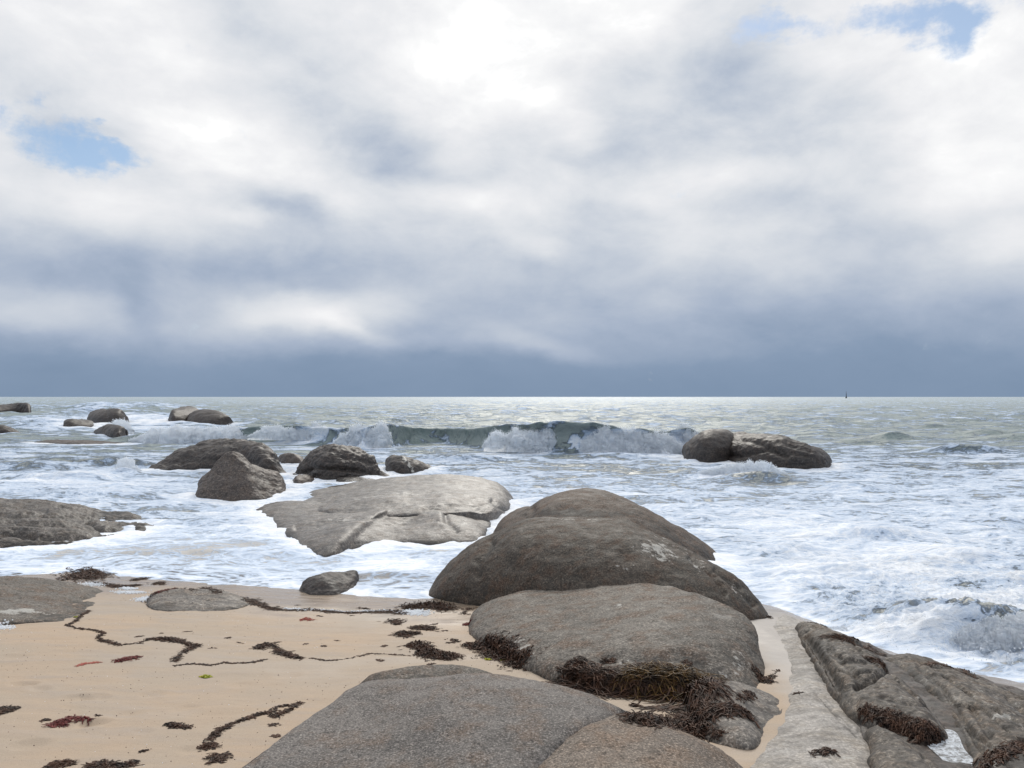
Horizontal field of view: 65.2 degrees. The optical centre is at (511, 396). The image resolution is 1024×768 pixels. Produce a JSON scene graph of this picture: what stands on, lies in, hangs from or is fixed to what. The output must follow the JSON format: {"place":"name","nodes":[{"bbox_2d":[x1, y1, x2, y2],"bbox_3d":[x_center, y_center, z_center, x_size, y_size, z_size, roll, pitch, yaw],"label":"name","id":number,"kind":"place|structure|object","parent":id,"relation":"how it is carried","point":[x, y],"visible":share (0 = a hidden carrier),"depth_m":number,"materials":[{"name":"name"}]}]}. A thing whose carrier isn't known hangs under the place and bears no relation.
{"place":"outdoors","nodes":[
{"label":"outdoors","id":0,"kind":"place"},
{"bbox_2d":[0,397,1023,682],"bbox_3d":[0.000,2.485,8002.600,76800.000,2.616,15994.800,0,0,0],"label":"sea water","id":1,"kind":"structure","parent":0,"point":[916,489],"depth_m":24.91,"materials":[{"name":"liquid"}]},
{"bbox_2d":[0,425,20,432],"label":"boulder","id":2,"kind":"object","parent":1,"relation":"in","point":[5,429],"visible":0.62,"depth_m":64.64,"materials":[{"name":"stone"}]},
{"bbox_2d":[0,403,30,412],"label":"boulder","id":3,"kind":"object","parent":1,"relation":"in","point":[21,407],"visible":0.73,"depth_m":136.20,"materials":[{"name":"stone"}]},
{"bbox_2d":[0,498,153,547],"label":"rock slab","id":4,"kind":"object","parent":1,"relation":"in","point":[29,522],"visible":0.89,"depth_m":17.74,"materials":[{"name":"stone"}]},
{"bbox_2d":[37,439,119,443],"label":"rock slab","id":5,"kind":"object","parent":1,"relation":"in","point":[57,441],"visible":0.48,"depth_m":50.91,"materials":[{"name":"stone"}]},
{"bbox_2d":[63,419,93,426],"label":"boulder","id":6,"kind":"object","parent":1,"relation":"in","point":[76,422],"visible":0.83,"depth_m":77.27,"materials":[{"name":"stone"}]},
{"bbox_2d":[87,408,128,422],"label":"boulder","id":7,"kind":"object","parent":1,"relation":"in","point":[101,415],"visible":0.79,"depth_m":89.45,"materials":[{"name":"stone"}]},
{"bbox_2d":[92,424,127,437],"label":"boulder","id":8,"kind":"object","parent":1,"relation":"in","point":[111,430],"visible":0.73,"depth_m":58.60,"materials":[{"name":"stone"}]},
{"bbox_2d":[93,418,135,431],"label":"sea spray","id":9,"kind":"object","parent":1,"relation":"on","point":[125,423],"visible":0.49,"depth_m":65.61,"materials":[{"name":"white"}]},
{"bbox_2d":[114,420,133,433],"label":"sea foam","id":10,"kind":"object","parent":1,"relation":"on","point":[122,425],"visible":0.3,"depth_m":65.56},
{"bbox_2d":[114,457,138,470],"bbox_3d":[-15.394,2.764,31.980,0.882,0.672,0.746,0,0,-41],"label":"sea foam","id":11,"kind":"object","parent":1,"relation":"on","point":[130,461],"visible":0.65,"depth_m":31.82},
{"bbox_2d":[113,456,142,470],"bbox_3d":[-15.357,2.701,31.828,1.165,0.670,0.588,0,0,0],"label":"sea spray","id":12,"kind":"object","parent":1,"relation":"on","point":[136,466],"visible":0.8,"depth_m":31.85,"materials":[{"name":"white"}]},
{"bbox_2d":[168,406,198,420],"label":"boulder","id":13,"kind":"object","parent":1,"relation":"in","point":[180,413],"visible":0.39,"depth_m":90.07,"materials":[{"name":"stone"}]},
{"bbox_2d":[129,425,245,443],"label":"sea foam","id":14,"kind":"object","parent":1,"relation":"on","point":[184,438],"visible":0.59,"depth_m":51.83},
{"bbox_2d":[128,424,246,442],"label":"sea spray","id":15,"kind":"object","parent":1,"relation":"on","point":[140,436],"visible":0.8,"depth_m":52.07,"materials":[{"name":"white"}]},
{"bbox_2d":[186,409,233,424],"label":"boulder","id":16,"kind":"object","parent":1,"relation":"in","point":[215,417],"visible":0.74,"depth_m":85.31,"materials":[{"name":"stone"}]},
{"bbox_2d":[149,438,286,472],"bbox_3d":[-11.541,2.649,33.664,6.601,1.768,4.735,0,0,18],"label":"boulder","id":17,"kind":"object","parent":1,"relation":"in","point":[206,454],"visible":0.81,"depth_m":32.73,"materials":[{"name":"stone"}]},
{"bbox_2d":[247,423,320,439],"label":"sea foam","id":18,"kind":"object","parent":1,"relation":"on","point":[276,435],"visible":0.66,"depth_m":50.01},
{"bbox_2d":[247,421,326,437],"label":"sea spray","id":19,"kind":"object","parent":1,"relation":"on","point":[253,435],"visible":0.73,"depth_m":50.09,"materials":[{"name":"white"}]},
{"bbox_2d":[278,453,303,463],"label":"boulder","id":20,"kind":"object","parent":1,"relation":"in","point":[291,458],"visible":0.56,"depth_m":35.42,"materials":[{"name":"grey stone"}]},
{"bbox_2d":[293,444,389,479],"bbox_3d":[-6.517,2.636,30.460,3.116,1.769,4.534,0,0,-31],"label":"boulder","id":21,"kind":"object","parent":1,"relation":"in","point":[329,462],"visible":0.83,"depth_m":29.07,"materials":[{"name":"stone"}]},
{"bbox_2d":[336,476,375,481],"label":"boulder","id":22,"kind":"object","parent":1,"relation":"in","point":[347,479],"visible":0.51,"depth_m":28.09,"materials":[{"name":"stone"}]},
{"bbox_2d":[333,418,392,445],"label":"sea spray","id":23,"kind":"object","parent":1,"relation":"on","point":[339,438],"visible":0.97,"depth_m":46.04,"materials":[{"name":"white"}]},
{"bbox_2d":[337,423,391,447],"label":"sea foam","id":24,"kind":"object","parent":1,"relation":"on","point":[377,444],"visible":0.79,"depth_m":45.78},
{"bbox_2d":[385,455,431,473],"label":"boulder","id":25,"kind":"object","parent":1,"relation":"in","point":[401,464],"visible":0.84,"depth_m":31.42,"materials":[{"name":"stone"}]},
{"bbox_2d":[481,419,557,448],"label":"sea spray","id":26,"kind":"object","parent":1,"relation":"on","point":[515,432],"visible":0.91,"depth_m":41.48,"materials":[{"name":"white"}]},
{"bbox_2d":[484,427,555,452],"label":"sea foam","id":27,"kind":"object","parent":1,"relation":"on","point":[521,448],"visible":0.82,"depth_m":41.35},
{"bbox_2d":[576,423,683,453],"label":"sea spray","id":28,"kind":"object","parent":1,"relation":"on","point":[679,445],"visible":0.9,"depth_m":40.74,"materials":[{"name":"white"}]},
{"bbox_2d":[582,426,681,453],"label":"sea foam","id":29,"kind":"object","parent":1,"relation":"on","point":[612,441],"visible":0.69,"depth_m":40.72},
{"bbox_2d":[676,423,697,444],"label":"sea foam","id":30,"kind":"object","parent":1,"relation":"on","point":[687,432],"visible":0.34,"depth_m":41.70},
{"bbox_2d":[676,421,699,442],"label":"sea spray","id":31,"kind":"object","parent":1,"relation":"on","point":[689,426],"visible":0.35,"depth_m":42.03,"materials":[{"name":"white"}]},
{"bbox_2d":[682,429,733,462],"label":"boulder","id":32,"kind":"object","parent":1,"relation":"in","point":[710,446],"visible":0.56,"depth_m":36.38,"materials":[{"name":"stone"}]},
{"bbox_2d":[689,458,787,475],"bbox_3d":[8.531,2.662,29.946,3.793,0.694,0.860,0,0,0],"label":"sea spray","id":33,"kind":"object","parent":1,"relation":"on","point":[734,466],"visible":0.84,"depth_m":30.04,"materials":[{"name":"white"}]},
{"bbox_2d":[703,460,779,475],"bbox_3d":[8.529,2.747,30.039,3.705,0.727,0.956,0,0,0],"label":"sea foam","id":34,"kind":"object","parent":1,"relation":"on","point":[741,468],"visible":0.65,"depth_m":29.93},
{"bbox_2d":[729,431,831,468],"bbox_3d":[10.965,2.575,36.609,4.272,1.861,8.493,0,0,-35],"label":"boulder","id":35,"kind":"object","parent":1,"relation":"in","point":[779,451],"visible":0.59,"depth_m":33.69,"materials":[{"name":"stone"}]},
{"bbox_2d":[829,617,870,630],"bbox_3d":[4.763,2.938,10.158,1.609,0.156,0.885,0,0,0],"label":"sea foam","id":36,"kind":"object","parent":1,"relation":"on","point":[838,627],"visible":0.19,"depth_m":10.26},
{"bbox_2d":[824,571,1023,664],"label":"sea spray","id":37,"kind":"object","parent":1,"relation":"on","point":[925,616],"visible":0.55,"depth_m":10.66,"materials":[{"name":"white"}]},
{"bbox_2d":[916,610,1023,652],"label":"sea spray","id":38,"kind":"object","parent":1,"relation":"on","point":[958,631],"visible":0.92,"depth_m":9.44,"materials":[{"name":"white"}]},
{"bbox_2d":[949,611,1023,655],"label":"sea foam","id":39,"kind":"object","parent":1,"relation":"on","point":[994,642],"visible":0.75,"depth_m":9.39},
{"bbox_2d":[0,564,1023,767],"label":"beach sand","id":40,"kind":"structure","parent":0,"point":[173,694],"depth_m":7.62,"materials":[{"name":"sand"}]},
{"bbox_2d":[0,619,15,629],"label":"sea foam","id":41,"kind":"object","parent":40,"relation":"on","point":[9,627],"visible":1,"depth_m":9.25,"materials":[{"name":"white"}]},
{"bbox_2d":[0,705,20,714],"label":"seaweed","id":42,"kind":"object","parent":40,"relation":"on","point":[5,709],"visible":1,"depth_m":6.27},
{"bbox_2d":[0,576,102,624],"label":"rock slab","id":43,"kind":"object","parent":40,"relation":"on","point":[23,600],"visible":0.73,"depth_m":10.61,"materials":[{"name":"stone"}]},
{"bbox_2d":[42,758,76,767],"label":"seaweed","id":44,"kind":"object","parent":40,"relation":"on","point":[63,763],"visible":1,"depth_m":5.22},
{"bbox_2d":[42,714,92,727],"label":"seaweed","id":45,"kind":"object","parent":40,"relation":"on","point":[62,722],"visible":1,"depth_m":6.05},
{"bbox_2d":[51,565,118,582],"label":"seaweed","id":46,"kind":"object","parent":40,"relation":"on","point":[89,573],"visible":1,"depth_m":13.25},
{"bbox_2d":[65,610,106,640],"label":"seaweed","id":47,"kind":"object","parent":40,"relation":"on","point":[79,617],"visible":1,"depth_m":9.24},
{"bbox_2d":[78,581,105,586],"bbox_3d":[-6.478,2.904,12.380,0.614,0.063,0.412,0,0,25],"label":"sea foam","id":48,"kind":"object","parent":40,"relation":"on","point":[91,584],"visible":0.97,"depth_m":12.32,"materials":[{"name":"white"}]},
{"bbox_2d":[81,758,123,767],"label":"seaweed","id":49,"kind":"object","parent":40,"relation":"on","point":[104,763],"visible":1,"depth_m":5.21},
{"bbox_2d":[83,581,142,587],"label":"seaweed","id":50,"kind":"object","parent":40,"relation":"on","point":[116,585],"visible":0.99,"depth_m":12.33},
{"bbox_2d":[111,655,142,662],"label":"seaweed","id":51,"kind":"object","parent":40,"relation":"on","point":[130,658],"visible":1,"depth_m":7.91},
{"bbox_2d":[115,586,138,590],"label":"sea foam","id":52,"kind":"object","parent":40,"relation":"on","point":[127,588],"visible":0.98,"depth_m":12.08,"materials":[{"name":"white"}]},
{"bbox_2d":[115,759,144,767],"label":"seaweed","id":53,"kind":"object","parent":40,"relation":"on","point":[128,764],"visible":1,"depth_m":5.23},
{"bbox_2d":[109,590,151,593],"bbox_3d":[-5.642,2.886,11.828,0.578,0.057,0.348,0,0,-17],"label":"sea foam","id":54,"kind":"object","parent":40,"relation":"on","point":[128,592],"visible":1,"depth_m":11.77,"materials":[{"name":"white"}]},
{"bbox_2d":[130,595,149,601],"bbox_3d":[-5.197,2.831,11.332,0.319,0.128,0.532,0,0,0],"label":"sea foam","id":55,"kind":"object","parent":40,"relation":"on","point":[142,599],"visible":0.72,"depth_m":11.24,"materials":[{"name":"white"}]},
{"bbox_2d":[97,636,203,661],"bbox_3d":[-3.743,2.635,8.501,1.415,0.070,0.673,0,0,31],"label":"seaweed","id":56,"kind":"object","parent":40,"relation":"on","point":[178,657],"visible":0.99,"depth_m":8.47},
{"bbox_2d":[149,636,200,647],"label":"seaweed","id":57,"kind":"object","parent":40,"relation":"on","point":[166,638],"visible":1,"depth_m":8.71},
{"bbox_2d":[162,721,193,729],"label":"seaweed","id":58,"kind":"object","parent":40,"relation":"on","point":[174,724],"visible":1,"depth_m":5.98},
{"bbox_2d":[146,589,249,610],"bbox_3d":[-4.353,3.049,10.992,1.518,0.635,1.427,0,0,0],"label":"rock slab","id":59,"kind":"object","parent":40,"relation":"on","point":[188,600],"visible":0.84,"depth_m":10.86,"materials":[{"name":"stone"}]},
{"bbox_2d":[141,586,223,602],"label":"seaweed","id":60,"kind":"object","parent":59,"relation":"on","point":[210,588],"visible":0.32,"depth_m":11.37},
{"bbox_2d":[196,741,219,751],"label":"seaweed","id":61,"kind":"object","parent":40,"relation":"on","point":[213,745],"visible":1,"depth_m":5.61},
{"bbox_2d":[204,751,233,764],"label":"seaweed","id":62,"kind":"object","parent":40,"relation":"on","point":[217,757],"visible":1,"depth_m":5.36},
{"bbox_2d":[174,659,265,666],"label":"seaweed","id":63,"kind":"object","parent":40,"relation":"on","point":[252,661],"visible":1,"depth_m":7.88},
{"bbox_2d":[195,451,285,500],"bbox_3d":[-8.187,2.571,24.264,2.604,1.870,3.257,0,0,0],"label":"boulder","id":64,"kind":"object","parent":40,"relation":"on","point":[232,476],"visible":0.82,"depth_m":23.49,"materials":[{"name":"grey stone"}]},
{"bbox_2d":[203,709,280,741],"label":"seaweed","id":65,"kind":"object","parent":40,"relation":"on","point":[215,734],"visible":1,"depth_m":6.05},
{"bbox_2d":[3,599,488,761],"bbox_3d":[-3.798,2.678,8.400,8.674,0.673,7.604,0,0,0],"label":"beach debris","id":66,"kind":"object","parent":40,"relation":"on","point":[189,678],"visible":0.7,"depth_m":7.12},
{"bbox_2d":[248,642,304,660],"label":"seaweed","id":67,"kind":"object","parent":40,"relation":"on","point":[283,652],"visible":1,"depth_m":8.43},
{"bbox_2d":[268,700,305,718],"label":"seaweed","id":68,"kind":"object","parent":40,"relation":"on","point":[284,711],"visible":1,"depth_m":6.43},
{"bbox_2d":[292,474,313,483],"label":"boulder","id":69,"kind":"object","parent":40,"relation":"on","point":[302,478],"visible":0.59,"depth_m":27.61,"materials":[{"name":"grey stone"}]},
{"bbox_2d":[241,596,405,613],"bbox_3d":[-2.726,2.864,10.900,2.609,0.093,0.778,0,0,16],"label":"seaweed","id":70,"kind":"object","parent":40,"relation":"on","point":[256,603],"visible":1,"depth_m":10.79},
{"bbox_2d":[299,570,358,594],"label":"boulder","id":71,"kind":"object","parent":40,"relation":"on","point":[330,583],"visible":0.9,"depth_m":12.29,"materials":[{"name":"stone"}]},
{"bbox_2d":[283,607,387,612],"bbox_3d":[-2.357,2.887,10.795,1.482,0.061,0.244,0,0,2],"label":"sea foam","id":72,"kind":"object","parent":40,"relation":"on","point":[330,609],"visible":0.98,"depth_m":10.83,"materials":[{"name":"white"}]},
{"bbox_2d":[309,653,410,660],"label":"seaweed","id":73,"kind":"object","parent":40,"relation":"on","point":[357,655],"visible":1,"depth_m":8.29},
{"bbox_2d":[256,501,490,556],"bbox_3d":[-3.072,3.045,19.490,5.386,0.918,8.579,0,0,-26],"label":"rock slab","id":74,"kind":"object","parent":40,"relation":"on","point":[308,524],"visible":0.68,"depth_m":17.03,"materials":[{"name":"stone"}]},
{"bbox_2d":[380,618,406,624],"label":"seaweed","id":75,"kind":"object","parent":40,"relation":"on","point":[395,621],"visible":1,"depth_m":10.10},
{"bbox_2d":[390,629,422,636],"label":"seaweed","id":76,"kind":"object","parent":40,"relation":"on","point":[412,633],"visible":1,"depth_m":9.29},
{"bbox_2d":[304,474,512,520],"bbox_3d":[-3.112,2.944,22.143,6.431,1.144,8.160,0,0,0],"label":"rock slab","id":77,"kind":"object","parent":40,"relation":"on","point":[479,498],"visible":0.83,"depth_m":20.52,"materials":[{"name":"stone"}]},
{"bbox_2d":[393,609,434,615],"bbox_3d":[-1.282,2.888,10.682,0.424,0.074,0.586,0,0,-44],"label":"sea foam","id":78,"kind":"object","parent":40,"relation":"on","point":[417,612],"visible":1,"depth_m":10.66,"materials":[{"name":"white"}]},
{"bbox_2d":[388,598,458,612],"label":"seaweed","id":79,"kind":"object","parent":40,"relation":"on","point":[438,606],"visible":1,"depth_m":11.01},
{"bbox_2d":[408,624,442,631],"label":"seaweed","id":80,"kind":"object","parent":40,"relation":"on","point":[424,627],"visible":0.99,"depth_m":9.63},
{"bbox_2d":[360,664,491,683],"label":"boulder","id":81,"kind":"object","parent":40,"relation":"on","point":[419,671],"visible":0.25,"depth_m":7.20,"materials":[{"name":"stone"}]},
{"bbox_2d":[397,640,472,660],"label":"seaweed","id":82,"kind":"object","parent":40,"relation":"on","point":[424,649],"visible":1,"depth_m":8.32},
{"bbox_2d":[242,673,628,767],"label":"boulder","id":83,"kind":"object","parent":40,"relation":"on","point":[476,720],"visible":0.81,"depth_m":5.31,"materials":[{"name":"grey stone"}]},
{"bbox_2d":[461,630,546,670],"bbox_3d":[-0.138,2.596,8.305,0.545,0.294,1.504,0,0,-24],"label":"seaweed","id":84,"kind":"object","parent":40,"relation":"on","point":[502,650],"visible":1,"depth_m":8.25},
{"bbox_2d":[429,517,767,619],"bbox_3d":[0.987,2.647,11.264,4.938,1.706,2.398,0,0,35],"label":"boulder","id":85,"kind":"object","parent":40,"relation":"on","point":[554,553],"visible":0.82,"depth_m":10.81,"materials":[{"name":"grey stone"}]},
{"bbox_2d":[493,488,715,560],"bbox_3d":[1.247,2.651,15.167,5.001,1.701,3.844,0,0,34],"label":"boulder","id":86,"kind":"object","parent":40,"relation":"on","point":[588,503],"visible":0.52,"depth_m":14.54,"materials":[{"name":"grey stone"}]},
{"bbox_2d":[467,583,764,694],"bbox_3d":[1.045,2.764,8.916,2.713,1.068,4.936,0,0,-21],"label":"boulder","id":87,"kind":"object","parent":40,"relation":"on","point":[631,623],"visible":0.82,"depth_m":8.09,"materials":[{"name":"stone"}]},
{"bbox_2d":[563,655,587,668],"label":"seaweed","id":88,"kind":"object","parent":87,"relation":"on","point":[577,661],"visible":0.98,"depth_m":7.30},
{"bbox_2d":[590,668,617,684],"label":"seaweed","id":89,"kind":"object","parent":87,"relation":"on","point":[609,671],"visible":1,"depth_m":7.01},
{"bbox_2d":[600,657,616,663],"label":"seaweed","id":90,"kind":"object","parent":87,"relation":"on","point":[609,660],"visible":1,"depth_m":7.27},
{"bbox_2d":[541,661,737,712],"bbox_3d":[1.074,2.413,6.832,1.964,0.352,0.863,0,0,38],"label":"seaweed","id":91,"kind":"object","parent":87,"relation":"on","point":[703,687],"visible":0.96,"depth_m":6.76,"materials":[{"name":"plant"}]},
{"bbox_2d":[622,660,691,671],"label":"seaweed","id":92,"kind":"object","parent":87,"relation":"on","point":[644,663],"visible":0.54,"depth_m":7.03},
{"bbox_2d":[611,658,732,705],"bbox_3d":[1.300,2.411,6.797,1.116,0.252,0.718,0,0,28],"label":"seaweed","id":93,"kind":"object","parent":87,"relation":"on","point":[647,670],"visible":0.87,"depth_m":6.80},
{"bbox_2d":[538,714,742,767],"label":"boulder","id":94,"kind":"object","parent":40,"relation":"on","point":[615,742],"visible":0.89,"depth_m":4.93,"materials":[{"name":"stone"}]},
{"bbox_2d":[634,695,691,713],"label":"seaweed","id":95,"kind":"object","parent":40,"relation":"on","point":[665,707],"visible":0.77,"depth_m":6.38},
{"bbox_2d":[609,709,720,742],"bbox_3d":[1.122,2.304,5.687,0.658,0.357,1.093,0,0,27],"label":"seaweed","id":96,"kind":"object","parent":40,"relation":"on","point":[670,722],"visible":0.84,"depth_m":5.70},
{"bbox_2d":[700,680,781,749],"bbox_3d":[1.760,2.639,6.315,0.811,0.698,2.062,0,0,9],"label":"boulder","id":97,"kind":"object","parent":40,"relation":"on","point":[746,733],"visible":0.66,"depth_m":5.82,"materials":[{"name":"stone"}]},
{"bbox_2d":[672,697,760,728],"bbox_3d":[1.490,2.382,6.001,0.745,0.203,0.458,0,0,35],"label":"seaweed","id":98,"kind":"object","parent":97,"relation":"on","point":[705,710],"visible":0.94,"depth_m":5.94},
{"bbox_2d":[709,728,728,741],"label":"seaweed","id":99,"kind":"object","parent":97,"relation":"on","point":[716,733],"visible":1,"depth_m":5.65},
{"bbox_2d":[735,689,757,702],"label":"seaweed","id":100,"kind":"object","parent":97,"relation":"on","point":[749,694],"visible":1,"depth_m":6.35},
{"bbox_2d":[751,662,776,683],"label":"seaweed","id":101,"kind":"object","parent":40,"relation":"on","point":[761,677],"visible":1,"depth_m":7.19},
{"bbox_2d":[750,615,869,767],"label":"rock slab","id":102,"kind":"object","parent":40,"relation":"on","point":[816,717],"visible":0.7,"depth_m":5.84,"materials":[{"name":"stone"}]},
{"bbox_2d":[808,746,840,757],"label":"seaweed","id":103,"kind":"object","parent":102,"relation":"on","point":[825,751],"visible":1,"depth_m":5.33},
{"bbox_2d":[795,621,947,743],"bbox_3d":[3.260,2.740,7.587,0.950,0.936,4.406,0,0,14],"label":"rock slab","id":104,"kind":"object","parent":40,"relation":"on","point":[858,679],"visible":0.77,"depth_m":6.76,"materials":[{"name":"stone"}]},
{"bbox_2d":[856,701,946,746],"bbox_3d":[2.778,2.352,5.751,0.307,0.153,0.694,0,0,-36],"label":"seaweed","id":105,"kind":"object","parent":104,"relation":"on","point":[924,730],"visible":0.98,"depth_m":5.72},
{"bbox_2d":[864,725,938,767],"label":"rock slab","id":106,"kind":"object","parent":40,"relation":"on","point":[888,748],"visible":0.94,"depth_m":5.18,"materials":[{"name":"stone"}]},
{"bbox_2d":[826,637,1023,767],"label":"rock slab","id":107,"kind":"object","parent":40,"relation":"on","point":[940,711],"visible":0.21,"depth_m":6.39,"materials":[{"name":"grey stone"}]},
{"bbox_2d":[817,633,887,656],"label":"seaweed","id":108,"kind":"object","parent":107,"relation":"on","point":[850,638],"visible":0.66,"depth_m":8.34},
{"bbox_2d":[860,654,887,671],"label":"seaweed","id":109,"kind":"object","parent":107,"relation":"on","point":[870,659],"visible":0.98,"depth_m":7.52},
{"bbox_2d":[927,729,972,763],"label":"tide pool","id":110,"kind":"structure","parent":107,"relation":"on","point":[951,748],"depth_m":5.44,"materials":[{"name":"liquid"}]},
{"bbox_2d":[971,736,1023,767],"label":"seaweed","id":111,"kind":"object","parent":107,"relation":"on","point":[1013,747],"visible":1,"depth_m":5.11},
{"bbox_2d":[885,653,1023,767],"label":"rock slab","id":112,"kind":"object","parent":40,"relation":"on","point":[989,716],"visible":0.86,"depth_m":6.40,"materials":[{"name":"stone"}]},
{"bbox_2d":[923,661,984,680],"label":"seaweed","id":113,"kind":"object","parent":112,"relation":"on","point":[930,664],"visible":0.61,"depth_m":8.10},
{"bbox_2d":[0,0,1023,396],"label":"sky","id":114,"kind":"structure","parent":0,"point":[199,198],"materials":[{"name":"white"}]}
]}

